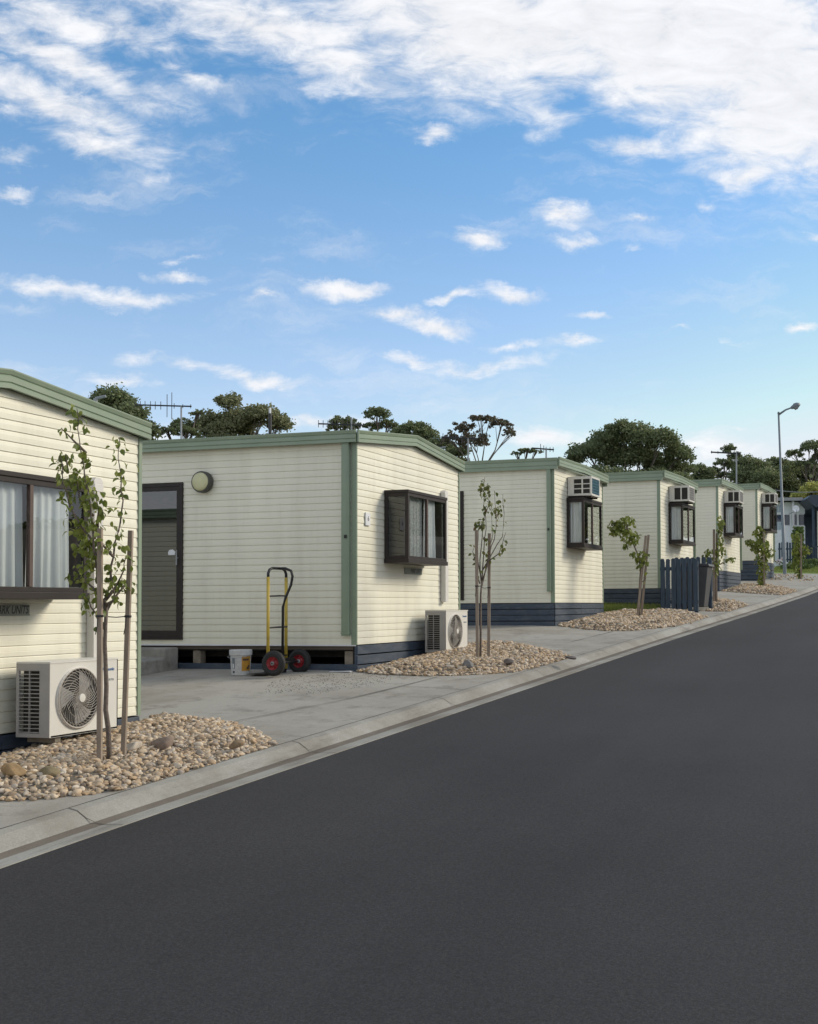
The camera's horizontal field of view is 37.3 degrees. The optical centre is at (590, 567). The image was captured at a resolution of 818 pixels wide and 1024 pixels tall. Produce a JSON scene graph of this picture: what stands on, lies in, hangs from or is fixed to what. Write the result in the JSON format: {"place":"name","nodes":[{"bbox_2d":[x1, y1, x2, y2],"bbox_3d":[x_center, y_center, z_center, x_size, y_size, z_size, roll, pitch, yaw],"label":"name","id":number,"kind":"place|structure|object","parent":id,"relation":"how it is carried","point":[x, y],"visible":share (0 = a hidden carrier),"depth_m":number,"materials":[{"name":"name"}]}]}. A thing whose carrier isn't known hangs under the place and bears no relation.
{"place":"outdoors","nodes":[
{"label":"outdoors","id":0,"kind":"place"},
{"bbox_2d":[265,673,399,693],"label":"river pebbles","id":1,"kind":"object","parent":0,"point":[324,681],"visible":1,"depth_m":13.25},
{"bbox_2d":[0,592,817,1023],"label":"road","id":2,"kind":"structure","parent":0,"point":[630,838],"depth_m":6.16,"materials":[{"name":"grey asphalt"}]},
{"bbox_2d":[0,585,817,868],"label":"kerb","id":3,"kind":"structure","parent":2,"relation":"on","point":[25,840],"depth_m":9.09,"materials":[{"name":"concrete"}]},
{"bbox_2d":[70,624,692,823],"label":"kerb joints","id":4,"kind":"object","parent":3,"relation":"on","point":[294,741],"visible":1,"depth_m":7.25,"materials":[{"name":"grey concrete"}]},
{"bbox_2d":[565,656,575,659],"bbox_3d":[-0.262,1.145,15.152,0.186,0.043,0.094,9,3,-43],"label":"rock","id":5,"kind":"object","parent":3,"relation":"on","point":[571,657],"visible":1,"depth_m":15.12,"materials":[{"name":"grey stone"}]},
{"bbox_2d":[0,573,817,828],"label":"pavement","id":6,"kind":"structure","parent":0,"point":[224,694],"depth_m":12.64,"materials":[{"name":"concrete"}]},
{"bbox_2d":[0,711,276,801],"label":"river pebbles","id":7,"kind":"object","parent":6,"relation":"on","point":[207,727],"visible":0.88,"depth_m":8.55,"materials":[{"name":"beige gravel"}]},
{"bbox_2d":[1,763,26,776],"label":"rock","id":8,"kind":"object","parent":7,"relation":"on","point":[11,769],"visible":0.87,"depth_m":7.81,"materials":[{"name":"beige stone"}]},
{"bbox_2d":[38,766,60,776],"bbox_3d":[-3.590,1.352,7.859,0.140,0.080,0.097,-1,-2,30],"label":"rock","id":9,"kind":"object","parent":7,"relation":"on","point":[50,771],"visible":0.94,"depth_m":7.83,"materials":[{"name":"beige stone"}]},
{"bbox_2d":[16,657,118,742],"bbox_3d":[-4.035,1.016,9.206,0.346,0.607,0.768,-1,-2,16],"label":"air conditioner","id":10,"kind":"object","parent":7,"relation":"on","point":[60,698],"visible":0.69,"depth_m":8.93,"materials":[{"name":"white enamel"},{"name":"grey plastic"},{"name":"steel"}]},
{"bbox_2d":[49,404,138,758],"bbox_3d":[-3.540,0.155,8.429,0.602,2.616,0.481,0,-2,-11],"label":"young tree","id":11,"kind":"object","parent":7,"relation":"in","point":[82,533],"visible":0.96,"depth_m":8.42,"materials":[{"name":"green plant"}]},
{"bbox_2d":[95,528,103,761],"bbox_3d":[-3.449,0.603,8.329,0.055,1.763,0.052,0,-2,-1],"label":"timber stake","id":12,"kind":"object","parent":7,"relation":"in","point":[99,740],"visible":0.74,"depth_m":8.32,"materials":[{"name":"brown wood"}]},
{"bbox_2d":[108,530,133,754],"bbox_3d":[-3.415,0.602,8.578,0.188,1.749,0.052,0,-2,-1],"label":"timber stake","id":13,"kind":"object","parent":7,"relation":"in","point":[128,617],"visible":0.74,"depth_m":8.57,"materials":[{"name":"brown wood"}]},
{"bbox_2d":[126,741,141,751],"bbox_3d":[-3.395,1.320,8.759,0.130,0.062,0.234,-12,3,6],"label":"rock","id":14,"kind":"object","parent":7,"relation":"on","point":[132,746],"visible":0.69,"depth_m":8.71,"materials":[{"name":"beige stone"}]},
{"bbox_2d":[150,736,173,749],"bbox_3d":[-3.201,1.312,8.867,0.172,0.093,0.249,-12,8,-20],"label":"rock","id":15,"kind":"object","parent":7,"relation":"on","point":[162,743],"visible":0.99,"depth_m":8.79,"materials":[{"name":"brown stone"}]},
{"bbox_2d":[229,739,244,748],"bbox_3d":[-2.680,1.331,8.966,0.115,0.068,0.088,-6,-10,-32],"label":"rock","id":16,"kind":"object","parent":7,"relation":"on","point":[236,743],"visible":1,"depth_m":8.94,"materials":[{"name":"beige stone"}]},
{"bbox_2d":[141,647,177,675],"bbox_3d":[-5.904,1.185,14.694,1.230,0.380,0.860,-1,-2,16],"label":"step","id":17,"kind":"object","parent":6,"relation":"on","point":[157,659],"visible":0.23,"depth_m":14.70,"materials":[{"name":"concrete"}]},
{"bbox_2d":[228,649,251,675],"bbox_3d":[-4.155,1.118,14.033,0.268,0.303,0.302,-1,-2,16],"label":"bucket","id":18,"kind":"object","parent":6,"relation":"on","point":[240,660],"visible":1,"depth_m":13.95,"materials":[{"name":"plastic"}]},
{"bbox_2d":[251,567,310,675],"bbox_3d":[-3.716,0.625,14.054,0.548,1.274,0.660,-1,-2,16],"label":"hand truck","id":19,"kind":"object","parent":6,"relation":"on","point":[274,663],"visible":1,"depth_m":14.04,"materials":[{"name":"yellow metal"}]},
{"bbox_2d":[356,639,570,675],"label":"river pebbles","id":20,"kind":"object","parent":6,"relation":"on","point":[499,650],"visible":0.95,"depth_m":14.77,"materials":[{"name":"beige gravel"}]},
{"bbox_2d":[425,610,467,652],"bbox_3d":[-1.943,0.878,16.166,0.346,0.607,0.768,-1,-2,16],"label":"air conditioner","id":21,"kind":"object","parent":20,"relation":"on","point":[447,629],"visible":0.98,"depth_m":15.87,"materials":[{"name":"white metal"}]},
{"bbox_2d":[463,660,472,668],"bbox_3d":[-1.479,1.159,14.271,0.107,0.109,0.186,-13,12,-35],"label":"rock","id":22,"kind":"object","parent":20,"relation":"on","point":[468,664],"visible":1,"depth_m":14.23,"materials":[{"name":"grey stone"}]},
{"bbox_2d":[475,530,479,657],"bbox_3d":[-1.422,0.401,14.940,0.078,1.758,0.055,0,-2,-1],"label":"timber stake","id":23,"kind":"object","parent":20,"relation":"in","point":[476,595],"visible":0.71,"depth_m":14.93,"materials":[{"name":"brown wood"}]},
{"bbox_2d":[468,477,507,656],"bbox_3d":[-1.285,0.054,15.006,0.451,2.409,0.451,-1,-2,16],"label":"young tree","id":24,"kind":"object","parent":20,"relation":"in","point":[482,526],"visible":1,"depth_m":15.00,"materials":[{"name":"green plant"}]},
{"bbox_2d":[487,533,490,656],"bbox_3d":[-1.332,0.417,15.089,0.121,1.719,0.055,0,-2,-1],"label":"timber stake","id":25,"kind":"object","parent":20,"relation":"in","point":[488,602],"visible":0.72,"depth_m":15.08,"materials":[{"name":"brown wood"}]},
{"bbox_2d":[504,659,513,664],"bbox_3d":[-1.008,1.157,14.559,0.155,0.076,0.079,5,14,38],"label":"rock","id":26,"kind":"object","parent":20,"relation":"on","point":[508,661],"visible":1,"depth_m":14.54,"materials":[{"name":"grey stone"}]},
{"bbox_2d":[558,608,708,630],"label":"river pebbles","id":27,"kind":"object","parent":6,"relation":"on","point":[625,616],"visible":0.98,"depth_m":21.55,"materials":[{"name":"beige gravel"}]},
{"bbox_2d":[607,516,649,615],"bbox_3d":[0.727,0.013,22.605,0.841,2.031,0.634,-1,-2,9],"label":"young tree","id":28,"kind":"object","parent":27,"relation":"in","point":[618,528],"visible":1,"depth_m":22.58,"materials":[{"name":"green plant"}]},
{"bbox_2d":[636,536,646,615],"bbox_3d":[0.956,0.216,22.555,0.229,1.668,0.046,0,-2,0],"label":"timber stake","id":29,"kind":"object","parent":27,"relation":"in","point":[641,576],"visible":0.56,"depth_m":22.53,"materials":[{"name":"brown wood"}]},
{"bbox_2d":[640,535,649,614],"bbox_3d":[1.027,0.204,22.725,0.208,1.682,0.046,0,-2,0],"label":"timber stake","id":30,"kind":"object","parent":27,"relation":"in","point":[645,570],"visible":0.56,"depth_m":22.70,"materials":[{"name":"brown wood"}]},
{"bbox_2d":[660,558,698,612],"bbox_3d":[1.867,0.389,25.021,0.820,1.184,0.135,-1,-2,16],"label":"picket fence","id":31,"kind":"object","parent":6,"relation":"on","point":[673,601],"visible":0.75,"depth_m":24.95,"materials":[{"name":"blue paint"}]},
{"bbox_2d":[674,557,712,607],"bbox_3d":[2.285,0.345,26.463,0.860,1.184,0.135,-1,-2,16],"label":"picket fence","id":32,"kind":"object","parent":6,"relation":"on","point":[709,561],"visible":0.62,"depth_m":26.36,"materials":[{"name":"blue paint"}]},
{"bbox_2d":[675,563,713,609],"bbox_3d":[2.236,0.401,25.645,0.772,1.020,0.620,-1,-2,16],"label":"wheelie bin","id":33,"kind":"object","parent":6,"relation":"on","point":[705,572],"visible":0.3,"depth_m":25.36,"materials":[{"name":"plastic"}]},
{"bbox_2d":[705,597,747,611],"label":"river pebbles","id":34,"kind":"object","parent":6,"relation":"on","point":[733,604],"visible":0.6,"depth_m":26.77,"materials":[{"name":"beige gravel"}]},
{"bbox_2d":[777,403,799,574],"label":"street lamp","id":35,"kind":"object","parent":6,"relation":"on","point":[795,406],"visible":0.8,"depth_m":48.08,"materials":[{"name":"metal"}]},
{"bbox_2d":[771,573,815,580],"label":"river pebbles","id":36,"kind":"object","parent":6,"relation":"on","point":[794,575],"visible":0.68,"depth_m":43.79,"materials":[{"name":"beige gravel"}]},
{"bbox_2d":[788,531,812,578],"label":"young tree","id":37,"kind":"object","parent":6,"relation":"on","point":[796,551],"visible":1,"depth_m":42.38,"materials":[{"name":"green plant"}]},
{"bbox_2d":[800,534,801,578],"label":"timber stake","id":38,"kind":"object","parent":6,"relation":"on","point":[801,556],"visible":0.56,"depth_m":42.26,"materials":[{"name":"brown wood"}]},
{"bbox_2d":[0,0,817,480],"label":"sky","id":39,"kind":"structure","parent":0,"point":[557,220],"materials":[{"name":"blue"}]},
{"bbox_2d":[441,433,475,460],"bbox_3d":[-3.360,-2.886,30.110,0.882,1.075,0.042,0,-2,0],"label":"tv antenna","id":40,"kind":"object","parent":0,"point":[449,437],"visible":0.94,"depth_m":30.11,"materials":[{"name":"metal"}]},
{"bbox_2d":[775,490,812,492],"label":"overhead wire","id":41,"kind":"object","parent":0,"point":[796,492],"visible":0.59,"depth_m":60.14,"materials":[{"name":"metal"}]},
{"bbox_2d":[774,566,817,573],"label":"lawn","id":42,"kind":"structure","parent":0,"point":[797,573],"depth_m":51.46,"materials":[{"name":"green plant"}]},
{"bbox_2d":[778,542,792,563],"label":"picket fence","id":43,"kind":"object","parent":42,"relation":"on","point":[787,549],"visible":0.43,"depth_m":60.86,"materials":[{"name":"blue paint"}]},
{"bbox_2d":[774,497,804,565],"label":"white building","id":44,"kind":"structure","parent":42,"relation":"on","point":[795,519],"depth_m":62.10,"materials":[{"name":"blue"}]},
{"bbox_2d":[776,505,780,511],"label":"window","id":45,"kind":"structure","parent":44,"relation":"in","point":[778,506],"depth_m":62.09,"materials":[{"name":"glass"}]},
{"bbox_2d":[777,514,780,521],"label":"window","id":46,"kind":"structure","parent":44,"relation":"in","point":[778,515],"depth_m":62.14,"materials":[{"name":"blue glass"}]},
{"bbox_2d":[777,522,780,529],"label":"window","id":47,"kind":"structure","parent":44,"relation":"in","point":[778,523],"depth_m":62.08,"materials":[{"name":"glass"}]},
{"bbox_2d":[784,514,789,525],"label":"window","id":48,"kind":"structure","parent":44,"relation":"in","point":[786,516],"depth_m":62.14,"materials":[{"name":"grey glass"}]},
{"bbox_2d":[789,505,798,513],"bbox_3d":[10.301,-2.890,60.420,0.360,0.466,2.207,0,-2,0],"label":"satellite dish","id":49,"kind":"object","parent":44,"relation":"attached to","point":[795,508],"visible":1,"depth_m":59.65,"materials":[{"name":"metal"}]},
{"bbox_2d":[794,514,796,525],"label":"window","id":50,"kind":"structure","parent":44,"relation":"in","point":[795,515],"depth_m":62.14,"materials":[{"name":"grey glass"}]},
{"bbox_2d":[799,514,803,525],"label":"window","id":51,"kind":"structure","parent":44,"relation":"in","point":[801,516],"depth_m":62.14,"materials":[{"name":"grey glass"}]},
{"bbox_2d":[780,562,814,569],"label":"shrub","id":52,"kind":"object","parent":42,"relation":"on","point":[804,566],"visible":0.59,"depth_m":52.79,"materials":[{"name":"green plant"}]},
{"bbox_2d":[791,526,806,562],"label":"shrub","id":53,"kind":"object","parent":42,"relation":"on","point":[800,530],"visible":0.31,"depth_m":57.47,"materials":[{"name":"green plant"}]},
{"bbox_2d":[799,495,817,565],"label":"carport","id":54,"kind":"object","parent":42,"relation":"on","point":[809,504],"visible":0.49,"depth_m":61.69,"materials":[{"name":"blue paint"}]},
{"bbox_2d":[817,511,817,555],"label":"door","id":55,"kind":"structure","parent":54,"relation":"in","point":[817,511],"depth_m":60.21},
{"bbox_2d":[803,558,816,565],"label":"shrub","id":56,"kind":"object","parent":42,"relation":"on","point":[807,561],"visible":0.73,"depth_m":56.92,"materials":[{"name":"green plant"}]},
{"bbox_3d":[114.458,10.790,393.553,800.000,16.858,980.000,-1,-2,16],"label":"ground","id":57,"kind":"structure","parent":0,"visible":0},
{"bbox_2d":[0,368,151,754],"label":"cabin","id":58,"kind":"object","parent":57,"relation":"on","point":[41,618],"visible":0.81,"depth_m":9.33,"materials":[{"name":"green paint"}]},
{"bbox_2d":[0,470,89,599],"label":"window","id":59,"kind":"structure","parent":58,"relation":"in","point":[50,559],"depth_m":8.93,"materials":[{"name":"glass"}]},
{"bbox_2d":[88,382,165,440],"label":"gum tree","id":60,"kind":"object","parent":57,"relation":"on","point":[118,398],"visible":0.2,"depth_m":98.88,"materials":[{"name":"green plant"}]},
{"bbox_2d":[158,409,204,438],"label":"gum tree","id":61,"kind":"object","parent":57,"relation":"on","point":[191,428],"visible":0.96,"depth_m":105.10,"materials":[{"name":"green plant"}]},
{"bbox_2d":[189,390,295,437],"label":"gum tree","id":62,"kind":"object","parent":57,"relation":"on","point":[230,420],"visible":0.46,"depth_m":108.86,"materials":[{"name":"green plant"}]},
{"bbox_2d":[141,429,464,671],"bbox_3d":[-6.091,-0.022,16.912,8.412,3.414,3.445,-1,-2,16],"label":"cabin","id":63,"kind":"object","parent":57,"relation":"on","point":[357,533],"visible":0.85,"depth_m":14.82,"materials":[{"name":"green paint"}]},
{"bbox_2d":[141,483,183,639],"bbox_3d":[-5.520,-0.081,15.065,0.760,1.980,0.072,-1,-2,16],"label":"door","id":64,"kind":"structure","parent":63,"relation":"in","point":[162,504],"depth_m":15.05,"materials":[{"name":"brown metal"}]},
{"bbox_2d":[134,396,191,438],"bbox_3d":[-6.346,-2.107,17.578,0.846,0.993,0.024,0,-2,0],"label":"tv antenna","id":65,"kind":"object","parent":63,"relation":"on","point":[171,405],"visible":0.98,"depth_m":17.58,"materials":[{"name":"metal"}]},
{"bbox_2d":[268,408,271,433],"bbox_3d":[-5.163,-2.222,19.083,0.057,0.709,0.053,0,-2,-12],"label":"flue","id":66,"kind":"object","parent":63,"relation":"on","point":[269,422],"visible":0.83,"depth_m":19.07,"materials":[{"name":"black metal"}]},
{"bbox_2d":[318,415,363,429],"bbox_3d":[-5.503,-2.994,26.111,1.013,0.758,0.036,0,-2,0],"label":"tv antenna","id":67,"kind":"object","parent":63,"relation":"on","point":[347,424],"visible":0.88,"depth_m":26.11,"materials":[{"name":"metal"}]},
{"bbox_2d":[384,489,447,565],"bbox_3d":[-2.284,-0.508,15.574,0.340,0.925,1.254,-1,-2,16],"label":"window","id":68,"kind":"structure","parent":63,"relation":"in","point":[402,508],"depth_m":15.26,"materials":[{"name":"black glass"}]},
{"bbox_2d":[325,415,360,430],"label":"gum tree","id":69,"kind":"object","parent":57,"relation":"on","point":[335,419],"visible":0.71,"depth_m":147.28,"materials":[{"name":"green plant"}]},
{"bbox_2d":[361,406,398,431],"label":"gum tree","id":70,"kind":"object","parent":57,"relation":"on","point":[377,412],"visible":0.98,"depth_m":147.64,"materials":[{"name":"green plant"}]},
{"bbox_2d":[389,420,440,446],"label":"gum tree","id":71,"kind":"object","parent":57,"relation":"on","point":[423,430],"visible":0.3,"depth_m":138.25,"materials":[{"name":"green plant"}]},
{"bbox_2d":[428,436,473,460],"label":"gum tree","id":72,"kind":"object","parent":57,"relation":"on","point":[450,448],"visible":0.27,"depth_m":130.43,"materials":[{"name":"green plant"}]},
{"bbox_2d":[440,414,515,460],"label":"gum tree","id":73,"kind":"object","parent":57,"relation":"on","point":[482,439],"visible":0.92,"depth_m":126.33,"materials":[{"name":"green plant"}]},
{"bbox_2d":[510,447,543,458],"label":"gum tree","id":74,"kind":"object","parent":57,"relation":"on","point":[526,450],"visible":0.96,"depth_m":134.51,"materials":[{"name":"green plant"}]},
{"bbox_2d":[460,457,608,625],"bbox_3d":[-3.854,-0.224,23.716,8.540,3.355,3.386,-1,-2,16],"label":"cabin","id":75,"kind":"object","parent":57,"relation":"on","point":[547,567],"visible":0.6,"depth_m":21.43,"materials":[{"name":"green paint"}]},
{"bbox_2d":[460,491,463,599],"bbox_3d":[-2.714,-0.400,21.698,0.820,1.980,0.072,-1,-2,16],"label":"door","id":76,"kind":"structure","parent":75,"relation":"in","point":[461,492],"depth_m":21.59,"materials":[{"name":"brown metal"}]},
{"bbox_2d":[533,444,553,457],"bbox_3d":[-0.967,-2.214,24.084,0.434,0.616,0.033,0,-2,0],"label":"tv antenna","id":77,"kind":"object","parent":75,"relation":"on","point":[543,449],"visible":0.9,"depth_m":24.08,"materials":[{"name":"metal"}]},
{"bbox_2d":[567,497,602,550],"bbox_3d":[-0.111,-0.817,22.390,0.340,0.925,1.254,-1,-2,16],"label":"window","id":78,"kind":"structure","parent":75,"relation":"in","point":[579,524],"depth_m":21.88,"materials":[{"name":"black glass"}]},
{"bbox_2d":[563,417,698,479],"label":"gum tree","id":79,"kind":"object","parent":57,"relation":"on","point":[608,448],"visible":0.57,"depth_m":146.79,"materials":[{"name":"green plant"}]},
{"bbox_2d":[603,470,697,606],"bbox_3d":[-1.592,-0.395,28.782,8.540,3.355,3.386,-1,-2,18],"label":"cabin","id":80,"kind":"object","parent":57,"relation":"on","point":[659,507],"visible":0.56,"depth_m":26.37,"materials":[{"name":"beige paint"}]},
{"bbox_2d":[668,503,695,545],"bbox_3d":[2.106,-0.991,27.339,0.340,0.925,1.254,-1,-2,18],"label":"window","id":81,"kind":"structure","parent":80,"relation":"in","point":[677,508],"depth_m":26.82,"materials":[{"name":"black glass"}]},
{"bbox_2d":[690,462,717,479],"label":"gum tree","id":82,"kind":"object","parent":57,"relation":"on","point":[703,472],"visible":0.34,"depth_m":177.60,"materials":[{"name":"green plant"}]},
{"bbox_2d":[691,478,743,590],"bbox_3d":[0.492,-0.710,36.260,8.540,3.487,3.386,-1,-2,18],"label":"cabin","id":83,"kind":"object","parent":57,"relation":"on","point":[721,497],"visible":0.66,"depth_m":34.12,"materials":[{"name":"beige paint"}]},
{"bbox_2d":[724,504,743,537],"bbox_3d":[4.189,-1.372,34.819,0.340,0.925,1.254,-1,-2,18],"label":"window","id":84,"kind":"structure","parent":83,"relation":"in","point":[733,513],"depth_m":34.32,"materials":[{"name":"black glass"}]},
{"bbox_2d":[709,443,741,479],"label":"gum tree","id":85,"kind":"object","parent":57,"relation":"on","point":[728,463],"visible":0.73,"depth_m":184.11,"materials":[{"name":"green plant"}]},
{"bbox_2d":[725,453,784,487],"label":"gum tree","id":86,"kind":"object","parent":57,"relation":"on","point":[750,469],"visible":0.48,"depth_m":174.95,"materials":[{"name":"green plant"}]},
{"bbox_2d":[736,483,777,580],"bbox_3d":[2.458,-0.987,42.364,8.540,3.562,3.386,-1,-2,18],"label":"cabin","id":87,"kind":"object","parent":57,"relation":"on","point":[760,501],"visible":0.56,"depth_m":39.82,"materials":[{"name":"beige paint"}]},
{"bbox_2d":[711,451,740,483],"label":"tv antenna","id":88,"kind":"object","parent":87,"relation":"on","point":[736,453],"visible":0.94,"depth_m":41.13,"materials":[{"name":"metal"}]},
{"bbox_2d":[761,504,776,533],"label":"window","id":89,"kind":"structure","parent":87,"relation":"in","point":[768,511],"depth_m":40.42,"materials":[{"name":"black glass"}]},
{"bbox_2d":[764,456,806,497],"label":"gum tree","id":90,"kind":"object","parent":57,"relation":"on","point":[791,482],"visible":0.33,"depth_m":192.22,"materials":[{"name":"green plant"}]},
{"bbox_2d":[784,439,817,482],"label":"gum tree","id":91,"kind":"object","parent":57,"relation":"on","point":[808,445],"visible":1,"depth_m":189.29,"materials":[{"name":"green plant"}]},
{"bbox_2d":[788,463,817,495],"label":"gum tree","id":92,"kind":"object","parent":57,"relation":"on","point":[811,471],"visible":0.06,"depth_m":194.75,"materials":[{"name":"green plant"}]},
{"bbox_2d":[790,480,817,498],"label":"garden tree","id":93,"kind":"object","parent":57,"relation":"on","point":[810,487],"visible":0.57,"depth_m":158.55,"materials":[{"name":"green plant"}]},
{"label":"soil","id":94,"kind":"structure","parent":57,"relation":"on","visible":0},
{"bbox_2d":[713,529,714,600],"bbox_3d":[2.835,0.010,27.354,0.068,1.804,0.050,0,-2,-1],"label":"timber stake","id":95,"kind":"object","parent":94,"relation":"in","point":[714,565],"visible":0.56,"depth_m":27.33,"materials":[{"name":"brown wood"}]},
{"bbox_2d":[716,533,717,601],"bbox_3d":[2.913,0.050,27.532,0.071,1.713,0.046,0,-2,-1],"label":"timber stake","id":96,"kind":"object","parent":94,"relation":"in","point":[717,567],"visible":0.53,"depth_m":27.50,"materials":[{"name":"brown wood"}]},
{"bbox_2d":[701,516,735,600],"bbox_3d":[2.956,-0.164,27.394,0.798,2.105,0.545,0,-2,-2],"label":"young tree","id":97,"kind":"object","parent":94,"relation":"in","point":[721,523],"visible":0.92,"depth_m":27.36,"materials":[{"name":"green plant"}]},
{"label":"soil","id":98,"kind":"structure","parent":57,"relation":"on","visible":0},
{"bbox_2d":[721,583,796,594],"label":"river pebbles","id":99,"kind":"object","parent":98,"relation":"on","point":[755,588],"visible":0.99,"depth_m":33.29,"materials":[{"name":"beige gravel"}]},
{"bbox_2d":[744,526,775,584],"bbox_3d":[4.949,-0.262,34.812,0.852,1.972,0.749,1,-2,-31],"label":"young tree","id":100,"kind":"object","parent":98,"relation":"in","point":[757,545],"visible":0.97,"depth_m":34.76,"materials":[{"name":"green plant"}]},
{"bbox_2d":[763,532,764,585],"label":"timber stake","id":101,"kind":"object","parent":98,"relation":"in","point":[764,559],"visible":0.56,"depth_m":34.68,"materials":[{"name":"brown wood"}]},
{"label":"lawn","id":102,"kind":"structure","parent":0,"visible":0},
{"bbox_2d":[601,602,660,611],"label":"grass","id":103,"kind":"structure","parent":102,"relation":"on","point":[615,606],"depth_m":25.21,"materials":[{"name":"green plant"}]}
]}

